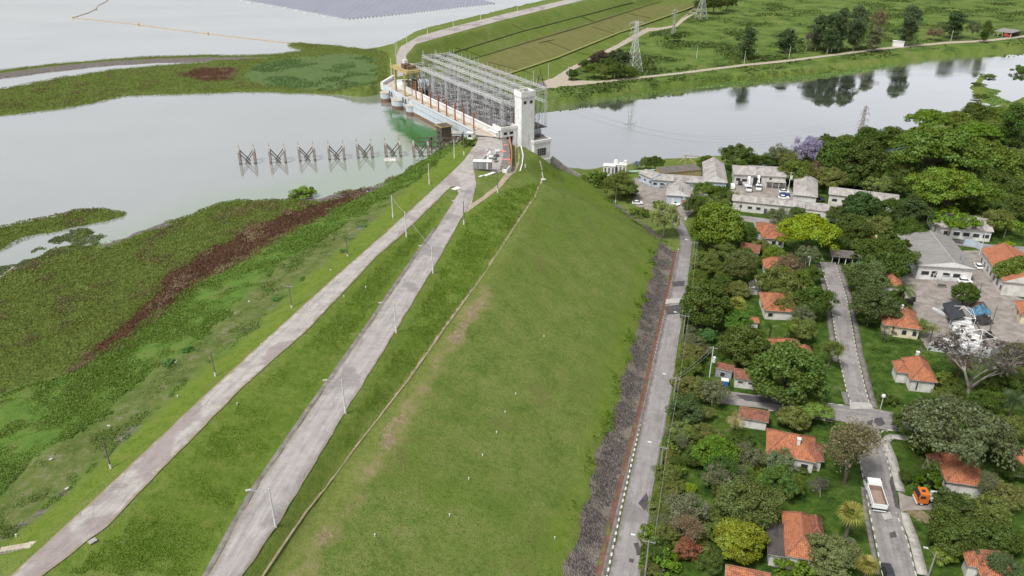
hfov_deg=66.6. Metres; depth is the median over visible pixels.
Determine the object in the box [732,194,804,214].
office block
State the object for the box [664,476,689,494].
open crowned tree
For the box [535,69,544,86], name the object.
hoist frame
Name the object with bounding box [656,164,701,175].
yellow depot
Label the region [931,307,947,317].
metal trough
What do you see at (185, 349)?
shrub
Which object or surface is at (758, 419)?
tiled shed
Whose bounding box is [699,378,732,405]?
open crowned tree
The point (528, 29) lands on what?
tier drain
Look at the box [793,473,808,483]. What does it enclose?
open crowned tree
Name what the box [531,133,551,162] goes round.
riverside block
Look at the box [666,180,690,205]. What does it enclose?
garage shed
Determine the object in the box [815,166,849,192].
broadleaf tree
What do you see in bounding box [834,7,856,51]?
eucalyptus tree
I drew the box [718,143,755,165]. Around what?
broadleaf tree
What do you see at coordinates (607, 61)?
broadleaf tree
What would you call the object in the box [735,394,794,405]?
road patch
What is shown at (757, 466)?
open crowned tree
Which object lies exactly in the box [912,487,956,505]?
crane truck
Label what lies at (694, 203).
broadleaf tree
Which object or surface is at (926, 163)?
open crowned tree
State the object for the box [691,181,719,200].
broadleaf tree
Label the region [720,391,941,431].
side street
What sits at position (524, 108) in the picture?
stair tower
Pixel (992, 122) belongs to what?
broadleaf tree
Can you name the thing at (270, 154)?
trestle bent
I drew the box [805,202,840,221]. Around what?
flat annex
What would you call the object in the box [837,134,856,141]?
broadleaf tree
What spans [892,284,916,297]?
feather palm
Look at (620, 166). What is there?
bank block
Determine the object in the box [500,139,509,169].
paint board
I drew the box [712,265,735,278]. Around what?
broadleaf tree
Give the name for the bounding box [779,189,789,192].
parked car
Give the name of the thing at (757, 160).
broadleaf tree
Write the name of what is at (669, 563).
shrub
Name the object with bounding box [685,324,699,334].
broadleaf tree
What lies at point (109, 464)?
lamp post
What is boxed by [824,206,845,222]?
broadleaf tree
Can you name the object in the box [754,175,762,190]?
boom truck
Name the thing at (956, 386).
broadleaf tree
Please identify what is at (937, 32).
open crowned tree
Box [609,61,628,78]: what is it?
broadleaf tree
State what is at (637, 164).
open crowned tree
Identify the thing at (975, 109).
broadleaf tree
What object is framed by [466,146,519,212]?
dirt path
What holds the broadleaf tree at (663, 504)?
on the ground at (430, 410)
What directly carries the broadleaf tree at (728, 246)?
on the ground at (430, 410)
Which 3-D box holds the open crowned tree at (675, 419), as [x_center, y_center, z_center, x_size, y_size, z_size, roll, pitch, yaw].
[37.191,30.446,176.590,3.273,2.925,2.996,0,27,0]
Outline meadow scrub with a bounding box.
[536,0,1023,98]
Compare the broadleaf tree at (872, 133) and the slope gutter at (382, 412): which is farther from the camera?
the broadleaf tree at (872, 133)
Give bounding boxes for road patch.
[634,543,639,554]
[638,493,647,509]
[665,298,682,303]
[665,305,680,313]
[671,281,684,285]
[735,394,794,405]
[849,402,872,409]
[874,417,884,425]
[881,512,892,519]
[889,476,899,508]
[890,531,896,537]
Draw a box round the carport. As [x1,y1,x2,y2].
[829,249,861,264]
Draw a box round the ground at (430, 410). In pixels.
[0,0,1023,575]
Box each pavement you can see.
[815,264,838,361]
[836,264,877,407]
[841,391,849,404]
[861,487,880,575]
[881,434,906,491]
[901,512,927,575]
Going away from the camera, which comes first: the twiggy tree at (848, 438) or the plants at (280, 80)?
the twiggy tree at (848, 438)
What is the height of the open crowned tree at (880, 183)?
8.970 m
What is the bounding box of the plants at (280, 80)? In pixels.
[246,55,377,90]
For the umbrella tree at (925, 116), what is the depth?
381.36 m
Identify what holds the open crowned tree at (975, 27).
on the ground at (430, 410)
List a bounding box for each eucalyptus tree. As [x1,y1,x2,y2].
[733,26,758,59]
[770,27,804,52]
[806,13,825,50]
[818,12,842,53]
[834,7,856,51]
[847,4,872,50]
[861,25,889,51]
[894,3,923,45]
[894,195,936,223]
[938,11,972,38]
[973,548,1023,575]
[978,20,996,42]
[995,100,1023,146]
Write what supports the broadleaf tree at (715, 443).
on the ground at (430, 410)
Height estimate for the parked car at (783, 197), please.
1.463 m
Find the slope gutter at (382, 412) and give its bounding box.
[262,185,539,575]
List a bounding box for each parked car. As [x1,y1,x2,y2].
[632,200,642,204]
[778,195,788,198]
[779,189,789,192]
[880,562,894,575]
[957,277,972,282]
[973,263,982,268]
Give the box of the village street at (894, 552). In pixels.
[821,262,915,575]
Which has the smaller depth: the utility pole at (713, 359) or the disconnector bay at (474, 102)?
the utility pole at (713, 359)
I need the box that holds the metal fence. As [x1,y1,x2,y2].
[963,239,983,249]
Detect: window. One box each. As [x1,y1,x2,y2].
[537,147,545,155]
[800,463,808,468]
[920,271,929,274]
[930,271,937,276]
[943,272,950,276]
[953,273,960,277]
[962,232,969,236]
[972,233,979,237]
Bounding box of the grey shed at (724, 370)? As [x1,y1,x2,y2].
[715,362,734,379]
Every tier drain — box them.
[435,2,631,57]
[469,1,659,59]
[506,5,694,74]
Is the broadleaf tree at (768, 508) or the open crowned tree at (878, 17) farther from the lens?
the open crowned tree at (878, 17)
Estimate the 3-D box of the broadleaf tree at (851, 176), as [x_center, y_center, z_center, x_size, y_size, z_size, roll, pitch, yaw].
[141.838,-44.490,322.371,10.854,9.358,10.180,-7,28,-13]
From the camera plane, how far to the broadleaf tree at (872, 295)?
215.93 m
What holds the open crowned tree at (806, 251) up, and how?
on the ground at (430, 410)
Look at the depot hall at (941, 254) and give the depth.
248.52 m
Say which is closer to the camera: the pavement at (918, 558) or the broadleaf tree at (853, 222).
the pavement at (918, 558)
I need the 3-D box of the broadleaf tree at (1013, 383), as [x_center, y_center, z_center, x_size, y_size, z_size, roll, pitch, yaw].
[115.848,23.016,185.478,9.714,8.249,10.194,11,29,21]
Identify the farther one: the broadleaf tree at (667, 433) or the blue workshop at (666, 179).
the blue workshop at (666, 179)
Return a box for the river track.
[545,35,1023,86]
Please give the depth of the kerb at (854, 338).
211.88 m
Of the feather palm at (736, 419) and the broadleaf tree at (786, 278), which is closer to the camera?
the feather palm at (736, 419)
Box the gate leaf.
[411,79,418,91]
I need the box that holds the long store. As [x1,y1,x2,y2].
[828,186,898,211]
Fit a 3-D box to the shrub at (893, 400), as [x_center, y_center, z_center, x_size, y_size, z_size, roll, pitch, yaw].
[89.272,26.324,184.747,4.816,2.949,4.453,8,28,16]
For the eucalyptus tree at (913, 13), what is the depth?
608.47 m
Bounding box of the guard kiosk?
[466,131,473,139]
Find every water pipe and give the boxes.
[626,169,655,173]
[758,146,906,165]
[762,150,902,165]
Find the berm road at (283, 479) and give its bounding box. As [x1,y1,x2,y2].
[209,184,475,575]
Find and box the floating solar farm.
[247,0,494,19]
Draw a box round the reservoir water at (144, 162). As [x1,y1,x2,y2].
[0,0,541,276]
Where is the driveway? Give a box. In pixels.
[898,492,950,511]
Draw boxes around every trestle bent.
[237,146,256,164]
[268,144,286,163]
[297,141,315,160]
[327,140,345,159]
[356,138,373,157]
[384,137,401,156]
[412,137,429,156]
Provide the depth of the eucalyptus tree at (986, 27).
626.86 m
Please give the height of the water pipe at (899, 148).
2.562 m
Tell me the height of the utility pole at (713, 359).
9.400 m
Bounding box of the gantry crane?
[390,59,419,96]
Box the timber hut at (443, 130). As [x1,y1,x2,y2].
[435,122,452,141]
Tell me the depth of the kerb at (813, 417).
179.15 m
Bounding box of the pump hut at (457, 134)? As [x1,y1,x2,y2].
[451,131,462,140]
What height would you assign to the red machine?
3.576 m
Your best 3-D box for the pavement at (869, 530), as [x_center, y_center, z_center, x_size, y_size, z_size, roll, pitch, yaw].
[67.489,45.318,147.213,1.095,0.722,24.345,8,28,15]
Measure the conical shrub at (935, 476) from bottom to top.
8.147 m
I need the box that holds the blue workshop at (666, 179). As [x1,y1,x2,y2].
[651,173,703,189]
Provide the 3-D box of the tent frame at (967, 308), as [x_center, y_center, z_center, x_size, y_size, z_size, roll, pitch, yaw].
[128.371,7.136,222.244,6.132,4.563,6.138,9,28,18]
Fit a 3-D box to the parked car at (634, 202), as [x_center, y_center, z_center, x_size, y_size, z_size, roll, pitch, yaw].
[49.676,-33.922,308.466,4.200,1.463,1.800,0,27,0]
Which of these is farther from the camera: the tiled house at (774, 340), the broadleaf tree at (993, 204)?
the broadleaf tree at (993, 204)
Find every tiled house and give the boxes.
[725,564,770,575]
[753,222,785,247]
[758,292,794,319]
[762,256,794,275]
[765,428,824,472]
[766,511,823,570]
[767,338,812,354]
[880,304,922,339]
[881,269,901,290]
[892,351,938,392]
[925,451,982,497]
[961,548,1013,575]
[1007,449,1023,477]
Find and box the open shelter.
[993,28,1021,36]
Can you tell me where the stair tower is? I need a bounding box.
[514,88,535,150]
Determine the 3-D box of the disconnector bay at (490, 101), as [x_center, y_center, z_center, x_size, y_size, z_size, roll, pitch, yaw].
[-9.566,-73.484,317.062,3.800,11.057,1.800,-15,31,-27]
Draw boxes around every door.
[752,177,761,184]
[796,199,812,201]
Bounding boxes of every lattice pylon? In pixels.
[626,21,642,71]
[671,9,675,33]
[694,0,707,19]
[855,106,869,144]
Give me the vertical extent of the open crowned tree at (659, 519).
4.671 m
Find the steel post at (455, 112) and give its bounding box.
[454,103,457,120]
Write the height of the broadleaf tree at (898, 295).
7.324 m
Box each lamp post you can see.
[102,441,111,468]
[210,351,215,375]
[245,488,276,527]
[284,284,292,307]
[323,379,346,413]
[378,302,396,332]
[418,245,433,272]
[453,200,464,224]
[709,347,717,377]
[923,546,936,575]
[989,306,997,330]
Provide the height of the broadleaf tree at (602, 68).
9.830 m
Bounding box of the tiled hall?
[979,242,1023,296]
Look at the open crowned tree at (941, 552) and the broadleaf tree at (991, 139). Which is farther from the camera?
the broadleaf tree at (991, 139)
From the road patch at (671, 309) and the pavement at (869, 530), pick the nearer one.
the pavement at (869, 530)
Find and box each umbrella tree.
[774,212,842,250]
[794,395,835,420]
[888,125,1000,174]
[898,392,1023,470]
[902,165,990,206]
[903,108,950,127]
[929,110,979,129]
[937,136,1023,176]
[957,121,1004,140]
[992,175,1023,197]
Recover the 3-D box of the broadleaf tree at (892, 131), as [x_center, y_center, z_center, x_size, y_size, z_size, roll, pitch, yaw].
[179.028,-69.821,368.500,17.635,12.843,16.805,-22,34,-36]
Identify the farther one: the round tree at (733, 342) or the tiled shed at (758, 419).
the round tree at (733, 342)
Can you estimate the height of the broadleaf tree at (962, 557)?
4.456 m
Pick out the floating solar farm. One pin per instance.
(351, 9)
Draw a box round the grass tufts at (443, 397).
[5,141,673,575]
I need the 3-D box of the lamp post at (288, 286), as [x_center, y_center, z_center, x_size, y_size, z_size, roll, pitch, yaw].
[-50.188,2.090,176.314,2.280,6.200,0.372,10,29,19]
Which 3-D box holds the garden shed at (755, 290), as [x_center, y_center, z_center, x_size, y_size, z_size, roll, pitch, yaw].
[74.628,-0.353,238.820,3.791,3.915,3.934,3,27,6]
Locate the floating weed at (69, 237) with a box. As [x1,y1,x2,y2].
[0,228,106,275]
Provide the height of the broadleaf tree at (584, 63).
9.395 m
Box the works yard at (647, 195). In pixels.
[631,178,792,220]
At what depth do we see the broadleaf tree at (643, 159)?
346.92 m
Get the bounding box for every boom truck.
[745,176,752,191]
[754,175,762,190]
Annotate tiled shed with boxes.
[734,368,754,389]
[738,406,769,429]
[740,242,760,255]
[749,317,758,327]
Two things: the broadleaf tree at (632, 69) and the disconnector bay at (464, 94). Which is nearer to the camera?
the disconnector bay at (464, 94)
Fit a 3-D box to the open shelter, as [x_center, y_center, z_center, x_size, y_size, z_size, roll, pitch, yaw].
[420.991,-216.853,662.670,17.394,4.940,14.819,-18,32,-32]
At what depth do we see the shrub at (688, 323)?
218.46 m
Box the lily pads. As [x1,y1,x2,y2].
[613,63,1010,104]
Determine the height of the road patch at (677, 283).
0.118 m
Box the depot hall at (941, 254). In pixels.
[897,230,976,281]
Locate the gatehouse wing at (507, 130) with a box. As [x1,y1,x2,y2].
[489,121,516,145]
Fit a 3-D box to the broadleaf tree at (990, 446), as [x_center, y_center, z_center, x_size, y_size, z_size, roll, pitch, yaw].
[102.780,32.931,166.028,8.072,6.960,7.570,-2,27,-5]
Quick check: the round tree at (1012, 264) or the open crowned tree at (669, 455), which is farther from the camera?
the round tree at (1012, 264)
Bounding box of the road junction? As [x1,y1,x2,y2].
[428,136,502,207]
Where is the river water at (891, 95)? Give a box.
[534,50,1023,168]
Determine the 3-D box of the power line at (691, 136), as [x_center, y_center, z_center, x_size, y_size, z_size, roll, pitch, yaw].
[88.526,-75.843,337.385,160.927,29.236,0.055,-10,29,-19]
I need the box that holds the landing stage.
[415,136,459,151]
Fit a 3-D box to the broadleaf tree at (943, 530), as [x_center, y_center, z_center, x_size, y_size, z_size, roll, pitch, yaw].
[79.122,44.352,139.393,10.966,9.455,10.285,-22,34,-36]
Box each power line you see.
[547,104,866,142]
[550,96,853,138]
[550,99,857,136]
[550,102,851,144]
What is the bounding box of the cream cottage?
[1013,300,1023,323]
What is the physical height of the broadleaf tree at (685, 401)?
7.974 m
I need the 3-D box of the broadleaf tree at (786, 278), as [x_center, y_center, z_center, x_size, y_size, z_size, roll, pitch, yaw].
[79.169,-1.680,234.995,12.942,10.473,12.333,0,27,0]
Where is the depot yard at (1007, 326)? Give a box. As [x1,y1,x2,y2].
[901,250,1023,353]
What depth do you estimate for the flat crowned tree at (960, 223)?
274.42 m
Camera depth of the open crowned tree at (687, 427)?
168.52 m
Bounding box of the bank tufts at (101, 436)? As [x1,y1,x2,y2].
[0,195,393,537]
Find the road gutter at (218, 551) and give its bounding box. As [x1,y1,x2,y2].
[202,228,434,575]
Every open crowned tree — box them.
[633,161,641,166]
[639,561,662,575]
[649,202,683,236]
[649,488,669,504]
[649,510,661,522]
[653,512,672,532]
[656,505,672,517]
[657,483,682,497]
[662,450,681,460]
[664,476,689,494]
[664,490,711,529]
[669,411,681,420]
[669,419,697,444]
[670,417,681,422]
[673,535,702,561]
[697,245,708,251]
[697,328,717,342]
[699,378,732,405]
[700,461,734,488]
[702,345,710,355]
[702,407,717,419]
[706,195,735,207]
[711,485,723,496]
[725,189,739,199]
[726,462,748,482]
[734,441,767,469]
[738,455,759,469]
[760,445,795,476]
[763,142,793,166]
[766,205,793,223]
[770,252,803,271]
[771,295,795,310]
[777,480,805,495]
[790,135,823,161]
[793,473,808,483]
[795,244,823,267]
[810,160,825,173]
[825,173,853,187]
[858,175,897,191]
[858,312,877,325]
[864,215,897,238]
[871,7,886,26]
[872,233,887,240]
[876,208,891,220]
[912,318,935,335]
[914,158,943,170]
[925,28,946,39]
[930,387,960,399]
[931,543,958,565]
[936,200,954,208]
[957,492,1018,531]
[960,165,973,172]
[964,19,981,38]
[988,477,1023,510]
[990,147,1023,171]
[990,536,1023,555]
[995,413,1023,439]
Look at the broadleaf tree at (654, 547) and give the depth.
137.61 m
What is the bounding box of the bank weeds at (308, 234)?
[0,142,459,508]
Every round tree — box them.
[679,280,733,326]
[689,201,745,250]
[713,517,770,564]
[717,324,772,367]
[743,339,832,405]
[775,404,811,429]
[815,138,859,172]
[840,191,881,218]
[841,138,893,186]
[950,281,980,303]
[990,255,1023,278]
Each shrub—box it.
[160,358,176,367]
[181,345,193,353]
[271,296,282,301]
[288,185,316,199]
[460,138,475,145]
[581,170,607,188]
[621,189,638,197]
[629,207,648,217]
[637,523,664,541]
[638,546,681,575]
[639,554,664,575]
[646,498,671,515]
[652,200,665,207]
[653,538,673,558]
[658,438,681,454]
[665,462,686,481]
[668,373,686,385]
[685,321,704,329]
[685,526,717,550]
[699,428,725,437]
[749,465,765,482]
[768,479,786,501]
[773,557,815,575]
[793,284,824,296]
[796,466,816,476]
[800,150,817,161]
[877,392,899,406]
[905,431,933,458]
[910,462,942,492]
[931,370,959,390]
[971,82,987,85]
[971,94,990,98]
[980,74,996,77]
[999,139,1023,147]
[1003,241,1014,245]
[1009,64,1023,72]
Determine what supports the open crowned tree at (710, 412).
on the ground at (430, 410)
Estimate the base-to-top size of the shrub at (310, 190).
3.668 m
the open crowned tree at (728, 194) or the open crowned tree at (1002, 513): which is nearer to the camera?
the open crowned tree at (1002, 513)
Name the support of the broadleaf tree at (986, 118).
on the ground at (430, 410)
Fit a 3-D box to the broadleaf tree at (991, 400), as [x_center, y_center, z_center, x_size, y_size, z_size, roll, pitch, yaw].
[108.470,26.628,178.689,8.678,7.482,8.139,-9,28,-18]
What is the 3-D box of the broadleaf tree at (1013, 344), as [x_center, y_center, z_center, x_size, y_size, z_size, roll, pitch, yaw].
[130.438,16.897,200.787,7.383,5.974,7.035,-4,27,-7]
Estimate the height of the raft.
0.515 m
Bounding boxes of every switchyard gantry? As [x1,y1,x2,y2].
[410,62,514,126]
[422,51,516,121]
[434,51,545,121]
[448,52,547,126]
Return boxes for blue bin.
[721,378,728,385]
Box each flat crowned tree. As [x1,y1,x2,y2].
[924,205,984,235]
[986,218,1023,236]
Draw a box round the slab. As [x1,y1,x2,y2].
[87,537,97,544]
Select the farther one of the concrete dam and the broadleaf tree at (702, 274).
the concrete dam
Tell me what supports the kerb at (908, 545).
on the ground at (430, 410)
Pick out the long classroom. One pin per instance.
(973, 233)
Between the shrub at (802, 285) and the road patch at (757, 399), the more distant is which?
the shrub at (802, 285)
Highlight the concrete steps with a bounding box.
[0,541,35,554]
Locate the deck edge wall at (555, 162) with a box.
[550,156,580,176]
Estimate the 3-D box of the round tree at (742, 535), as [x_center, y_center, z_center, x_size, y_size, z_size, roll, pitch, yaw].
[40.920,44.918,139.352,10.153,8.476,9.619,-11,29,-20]
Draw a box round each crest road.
[11,195,441,575]
[396,0,581,76]
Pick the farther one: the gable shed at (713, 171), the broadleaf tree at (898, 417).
the gable shed at (713, 171)
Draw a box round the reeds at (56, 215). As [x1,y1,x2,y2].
[0,42,442,392]
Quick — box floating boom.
[72,0,343,46]
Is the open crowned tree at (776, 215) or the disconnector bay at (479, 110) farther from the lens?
the disconnector bay at (479, 110)
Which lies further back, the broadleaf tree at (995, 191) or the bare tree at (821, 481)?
the broadleaf tree at (995, 191)
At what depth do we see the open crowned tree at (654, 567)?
135.36 m
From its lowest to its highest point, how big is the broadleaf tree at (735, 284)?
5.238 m
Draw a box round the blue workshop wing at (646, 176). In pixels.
[639,169,660,185]
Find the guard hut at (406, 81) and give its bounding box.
[402,80,410,87]
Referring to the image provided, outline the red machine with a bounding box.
[1003,33,1011,37]
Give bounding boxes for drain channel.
[595,250,676,575]
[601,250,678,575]
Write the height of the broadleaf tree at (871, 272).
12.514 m
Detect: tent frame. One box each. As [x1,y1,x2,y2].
[959,306,975,325]
[965,329,995,345]
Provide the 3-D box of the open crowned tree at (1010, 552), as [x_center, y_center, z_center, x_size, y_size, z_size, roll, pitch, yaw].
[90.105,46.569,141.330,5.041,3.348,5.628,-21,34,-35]
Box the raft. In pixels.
[384,157,396,160]
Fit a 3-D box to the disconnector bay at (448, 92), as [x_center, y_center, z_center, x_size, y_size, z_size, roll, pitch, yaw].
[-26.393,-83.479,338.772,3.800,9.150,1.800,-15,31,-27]
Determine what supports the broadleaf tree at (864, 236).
on the ground at (430, 410)
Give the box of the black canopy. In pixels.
[940,301,965,327]
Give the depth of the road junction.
267.19 m
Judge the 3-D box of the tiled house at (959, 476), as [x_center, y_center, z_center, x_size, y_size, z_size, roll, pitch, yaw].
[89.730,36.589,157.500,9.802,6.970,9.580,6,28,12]
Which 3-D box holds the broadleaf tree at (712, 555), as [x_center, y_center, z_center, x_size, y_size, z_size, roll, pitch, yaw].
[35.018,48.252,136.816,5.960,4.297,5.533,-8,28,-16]
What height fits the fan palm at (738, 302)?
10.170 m
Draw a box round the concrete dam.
[380,75,544,137]
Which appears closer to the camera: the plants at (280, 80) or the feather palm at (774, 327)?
the feather palm at (774, 327)
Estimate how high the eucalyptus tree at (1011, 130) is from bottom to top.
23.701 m
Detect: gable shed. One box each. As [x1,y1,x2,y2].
[702,157,727,195]
[793,174,817,202]
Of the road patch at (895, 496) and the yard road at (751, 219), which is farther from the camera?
the yard road at (751, 219)
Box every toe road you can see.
[552,7,697,79]
[609,215,691,575]
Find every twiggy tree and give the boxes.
[669,511,708,541]
[673,432,690,449]
[817,416,889,484]
[818,338,848,367]
[945,354,974,377]
[977,467,1003,501]
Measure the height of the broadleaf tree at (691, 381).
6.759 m
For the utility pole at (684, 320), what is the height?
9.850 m
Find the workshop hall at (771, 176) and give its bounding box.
[732,164,787,188]
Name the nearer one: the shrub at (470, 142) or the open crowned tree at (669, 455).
the open crowned tree at (669, 455)
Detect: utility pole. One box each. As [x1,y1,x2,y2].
[631,533,654,575]
[648,441,668,469]
[663,373,680,398]
[674,311,689,333]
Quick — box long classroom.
[926,213,993,241]
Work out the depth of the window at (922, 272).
247.14 m
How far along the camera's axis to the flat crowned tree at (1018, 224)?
275.29 m
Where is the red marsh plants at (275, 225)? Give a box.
[55,66,375,379]
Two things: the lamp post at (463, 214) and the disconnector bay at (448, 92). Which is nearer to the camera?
the lamp post at (463, 214)
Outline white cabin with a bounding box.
[892,40,904,46]
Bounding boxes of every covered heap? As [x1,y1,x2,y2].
[967,303,990,315]
[969,301,986,308]
[971,313,993,325]
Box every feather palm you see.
[725,410,744,429]
[759,321,782,337]
[779,321,797,337]
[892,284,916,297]
[926,323,941,343]
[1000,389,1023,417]
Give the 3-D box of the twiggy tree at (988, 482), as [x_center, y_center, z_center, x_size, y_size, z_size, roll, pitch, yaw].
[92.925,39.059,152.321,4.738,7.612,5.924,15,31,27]
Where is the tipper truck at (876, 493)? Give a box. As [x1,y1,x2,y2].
[863,477,888,511]
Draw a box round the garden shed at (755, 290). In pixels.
[748,278,762,294]
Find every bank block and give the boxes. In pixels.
[603,163,615,175]
[614,159,627,173]
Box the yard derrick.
[669,155,700,164]
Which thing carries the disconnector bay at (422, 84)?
on the concrete dam
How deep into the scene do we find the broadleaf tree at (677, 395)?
183.46 m
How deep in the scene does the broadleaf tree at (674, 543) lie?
140.57 m
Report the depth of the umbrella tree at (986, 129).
369.02 m
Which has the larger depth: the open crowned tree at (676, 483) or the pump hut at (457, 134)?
the pump hut at (457, 134)
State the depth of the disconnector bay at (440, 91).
339.64 m
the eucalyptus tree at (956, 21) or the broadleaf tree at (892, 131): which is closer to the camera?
the broadleaf tree at (892, 131)
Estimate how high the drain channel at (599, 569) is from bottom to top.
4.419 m
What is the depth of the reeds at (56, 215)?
218.25 m
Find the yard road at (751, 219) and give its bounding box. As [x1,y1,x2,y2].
[733,215,789,225]
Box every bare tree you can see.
[805,30,816,50]
[807,474,829,497]
[880,326,896,341]
[919,325,1023,391]
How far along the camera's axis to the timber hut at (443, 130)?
311.74 m
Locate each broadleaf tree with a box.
[566,69,579,77]
[577,59,591,71]
[583,63,599,77]
[589,50,610,63]
[597,64,614,79]
[599,57,616,66]
[601,170,638,199]
[606,48,631,64]
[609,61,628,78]
[624,64,637,77]
[639,157,652,166]
[639,538,668,565]
[644,156,665,168]
[652,463,682,485]
[652,519,683,540]
[652,532,669,544]
[655,496,669,508]
[662,496,693,514]
[664,421,686,438]
[665,391,706,423]
[668,454,682,465]
[670,33,681,39]
[670,392,681,405]
[671,539,696,558]
[673,375,705,398]
[675,358,701,376]
[678,342,705,361]
[680,196,707,216]
[680,332,704,346]
[681,444,706,466]
[681,481,696,493]
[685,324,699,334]
[687,269,707,279]
[688,277,707,284]
[689,251,719,273]
[690,433,743,465]
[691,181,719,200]
[691,422,714,439]
[692,505,724,529]
[693,0,709,13]
[694,546,724,574]
[696,155,711,166]
[702,470,725,486]
[703,451,739,482]
[706,0,727,13]
[706,185,728,199]
[707,240,736,258]
[711,274,731,288]
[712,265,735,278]
[712,475,787,533]
[716,486,737,499]
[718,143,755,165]
[721,308,753,327]
[722,249,758,279]
[722,358,738,368]
[724,280,751,296]
[724,281,747,295]
[725,0,739,10]
[727,246,762,263]
[729,428,755,443]
[732,437,752,447]
[740,152,762,164]
[740,464,759,483]
[741,225,758,242]
[751,239,771,253]
[754,265,801,291]
[755,463,799,498]
[759,153,778,165]
[762,244,787,257]
[768,287,800,302]
[776,471,806,490]
[777,152,801,166]
[777,160,812,180]
[786,167,816,177]
[786,316,817,340]
[788,206,806,216]
[791,304,816,320]
[792,269,814,287]
[793,286,839,314]
[801,531,863,575]
[803,263,824,280]
[808,545,830,568]
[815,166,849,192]
[816,133,840,145]
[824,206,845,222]
[825,235,851,249]
[832,212,873,238]
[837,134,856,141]
[841,259,893,289]
[846,226,875,238]
[846,283,903,322]
[847,172,867,188]
[847,537,860,552]
[849,237,866,249]
[850,236,921,275]
[854,125,888,145]
[878,197,904,216]
[880,126,907,148]
[884,217,928,236]
[884,290,907,306]
[885,175,909,193]
[888,158,926,181]
[889,411,917,435]
[891,221,921,237]
[898,300,912,309]
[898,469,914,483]
[914,194,944,218]
[926,503,991,556]
[926,525,955,547]
[929,486,982,528]
[930,157,963,170]
[937,379,967,399]
[948,198,976,212]
[958,382,979,395]
[959,542,986,559]
[960,101,998,119]
[961,180,1007,210]
[963,388,1002,413]
[968,516,1023,556]
[972,197,1010,212]
[974,114,1002,126]
[977,209,1017,233]
[978,131,994,140]
[978,367,1022,397]
[979,384,1007,403]
[980,119,1004,126]
[980,170,1023,196]
[980,437,1016,455]
[981,105,1009,123]
[991,162,1023,173]
[996,456,1023,478]
[999,342,1023,362]
[1000,192,1019,212]
[1002,195,1023,217]
[1006,366,1023,389]
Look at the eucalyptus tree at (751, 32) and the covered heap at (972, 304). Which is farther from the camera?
the eucalyptus tree at (751, 32)
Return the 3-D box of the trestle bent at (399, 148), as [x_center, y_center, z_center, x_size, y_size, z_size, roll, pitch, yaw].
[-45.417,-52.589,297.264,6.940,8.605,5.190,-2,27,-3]
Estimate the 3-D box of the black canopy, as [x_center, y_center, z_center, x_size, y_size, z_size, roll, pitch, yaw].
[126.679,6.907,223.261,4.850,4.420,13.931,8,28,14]
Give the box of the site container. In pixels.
[473,159,491,169]
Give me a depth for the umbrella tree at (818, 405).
175.42 m
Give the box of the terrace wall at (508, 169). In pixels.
[502,137,511,172]
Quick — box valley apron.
[541,79,566,87]
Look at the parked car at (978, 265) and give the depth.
255.08 m
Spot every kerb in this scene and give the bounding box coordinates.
[519,145,523,171]
[606,248,678,575]
[757,394,846,405]
[768,409,831,421]
[820,262,850,401]
[835,262,869,402]
[859,461,882,575]
[880,429,899,475]
[896,512,916,575]
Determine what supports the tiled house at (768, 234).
on the ground at (430, 410)
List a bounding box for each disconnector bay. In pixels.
[417,73,425,94]
[436,79,443,101]
[447,86,454,105]
[450,89,457,106]
[456,97,464,111]
[460,85,466,108]
[463,103,469,113]
[470,90,477,117]
[471,95,478,118]
[476,103,482,119]
[482,99,489,123]
[484,97,492,119]
[493,114,500,125]
[499,105,506,121]
[505,103,512,125]
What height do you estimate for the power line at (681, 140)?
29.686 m
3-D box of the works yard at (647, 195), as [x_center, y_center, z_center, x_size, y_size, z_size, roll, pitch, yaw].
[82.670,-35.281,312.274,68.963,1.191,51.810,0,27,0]
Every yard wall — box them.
[927,343,990,357]
[966,304,987,345]
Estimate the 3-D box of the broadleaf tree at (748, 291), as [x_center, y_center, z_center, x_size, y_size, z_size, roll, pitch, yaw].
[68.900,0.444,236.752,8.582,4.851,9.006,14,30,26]
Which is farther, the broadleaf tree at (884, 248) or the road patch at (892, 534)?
the broadleaf tree at (884, 248)
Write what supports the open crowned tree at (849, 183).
on the ground at (430, 410)
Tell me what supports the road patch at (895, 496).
on the village street at (894, 552)
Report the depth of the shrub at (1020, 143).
375.31 m
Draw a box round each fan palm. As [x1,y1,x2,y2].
[730,295,746,320]
[836,500,867,538]
[855,553,879,575]
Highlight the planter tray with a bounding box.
[937,284,946,287]

